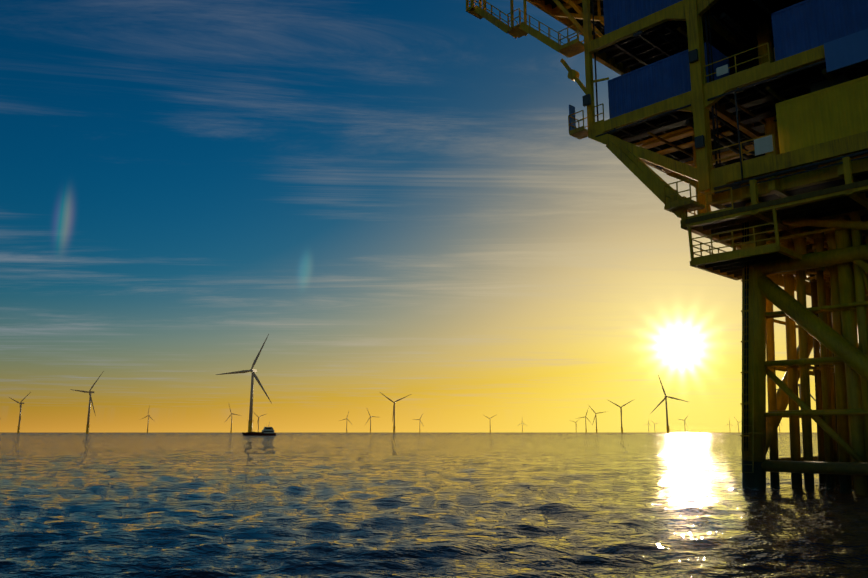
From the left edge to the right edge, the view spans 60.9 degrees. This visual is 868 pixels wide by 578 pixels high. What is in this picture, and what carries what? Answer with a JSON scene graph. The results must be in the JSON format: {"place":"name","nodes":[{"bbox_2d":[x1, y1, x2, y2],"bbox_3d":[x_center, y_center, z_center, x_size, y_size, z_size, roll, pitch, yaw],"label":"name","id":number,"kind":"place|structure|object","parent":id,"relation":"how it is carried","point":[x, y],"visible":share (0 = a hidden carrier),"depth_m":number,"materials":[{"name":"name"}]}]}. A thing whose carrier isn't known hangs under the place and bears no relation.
{"place":"outdoors","nodes":[
{"label":"outdoors","id":0,"kind":"place"},
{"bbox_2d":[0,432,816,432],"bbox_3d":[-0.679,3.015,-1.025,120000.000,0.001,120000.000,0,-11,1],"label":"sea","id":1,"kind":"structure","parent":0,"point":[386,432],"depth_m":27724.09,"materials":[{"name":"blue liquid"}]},
{"bbox_2d":[9,392,30,432],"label":"turbine","id":2,"kind":"object","parent":1,"relation":"on","point":[18,426],"visible":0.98,"depth_m":2236.87,"materials":[{"name":"metal"}]},
{"bbox_2d":[70,372,102,433],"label":"turbine","id":3,"kind":"object","parent":1,"relation":"on","point":[90,392],"visible":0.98,"depth_m":1622.73,"materials":[{"name":"metal"}]},
{"bbox_2d":[225,406,240,432],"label":"turbine","id":4,"kind":"object","parent":1,"relation":"on","point":[231,420],"visible":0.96,"depth_m":3522.75,"materials":[{"name":"metal"}]},
{"bbox_2d":[216,334,270,431],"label":"turbine","id":5,"kind":"object","parent":1,"relation":"on","point":[250,421],"visible":1,"depth_m":1055.02,"materials":[{"name":"metal"}]},
{"bbox_2d":[380,392,410,432],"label":"turbine","id":6,"kind":"object","parent":1,"relation":"on","point":[393,421],"visible":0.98,"depth_m":2190.45,"materials":[{"name":"metal"}]},
{"bbox_2d":[589,406,607,432],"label":"turbine","id":7,"kind":"object","parent":1,"relation":"on","point":[596,418],"visible":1,"depth_m":3485.47,"materials":[{"name":"metal"}]},
{"bbox_2d":[608,400,632,432],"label":"turbine","id":8,"kind":"object","parent":1,"relation":"on","point":[621,413],"visible":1,"depth_m":2612.82,"materials":[{"name":"metal"}]},
{"bbox_2d":[650,375,687,433],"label":"turbine","id":9,"kind":"object","parent":1,"relation":"on","point":[667,424],"visible":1,"depth_m":1834.40,"materials":[{"name":"metal"}]},
{"bbox_2d":[776,384,815,423],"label":"turbine","id":10,"kind":"object","parent":1,"relation":"on","point":[800,397],"visible":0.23,"depth_m":1382.76,"materials":[{"name":"metal"}]},
{"bbox_2d":[0,0,816,431],"label":"sky","id":11,"kind":"structure","parent":0,"point":[399,195],"materials":[{"name":"blue"}]},
{"bbox_2d":[0,433,867,577],"bbox_3d":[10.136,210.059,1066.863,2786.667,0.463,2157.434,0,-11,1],"label":"sea","id":12,"kind":"structure","parent":0,"point":[386,505],"depth_m":26.23,"materials":[{"name":"blue liquid"}]},
{"bbox_2d":[242,422,275,435],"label":"ship","id":13,"kind":"object","parent":12,"relation":"on","point":[267,431],"visible":1,"depth_m":619.65,"materials":[{"name":"white paint"}]},
{"bbox_2d":[740,201,867,495],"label":"platform support structure","id":14,"kind":"object","parent":12,"relation":"in","point":[832,323],"visible":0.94,"depth_m":35.10,"materials":[{"name":"yellow paint"}]},
{"bbox_2d":[466,0,867,279],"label":"offshore platform","id":15,"kind":"structure","parent":14,"relation":"on","point":[715,143],"depth_m":38.04,"materials":[{"name":"yellow paint"}]},
{"bbox_2d":[603,0,681,33],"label":"blue container","id":16,"kind":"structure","parent":15,"relation":"on","point":[618,14],"depth_m":42.30,"materials":[{"name":"metal"}]},
{"bbox_2d":[608,42,729,118],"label":"blue container","id":17,"kind":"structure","parent":15,"relation":"on","point":[657,81],"depth_m":40.33,"materials":[{"name":"metal"}]},
{"bbox_2d":[771,0,867,60],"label":"blue container","id":18,"kind":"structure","parent":15,"relation":"on","point":[802,26],"depth_m":34.51,"materials":[{"name":"metal"}]},
{"bbox_2d":[775,75,867,153],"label":"shipping container","id":19,"kind":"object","parent":15,"relation":"on","point":[838,111],"depth_m":33.65,"materials":[{"name":"metal"}]},
{"bbox_2d":[740,478,853,491],"bbox_3d":[29.380,9.549,35.573,23.097,0.100,21.084,10,-15,-43],"label":"waterline foam","id":20,"kind":"object","parent":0,"point":[810,488],"visible":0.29,"depth_m":34.57,"materials":[{"name":"white"}]}
]}

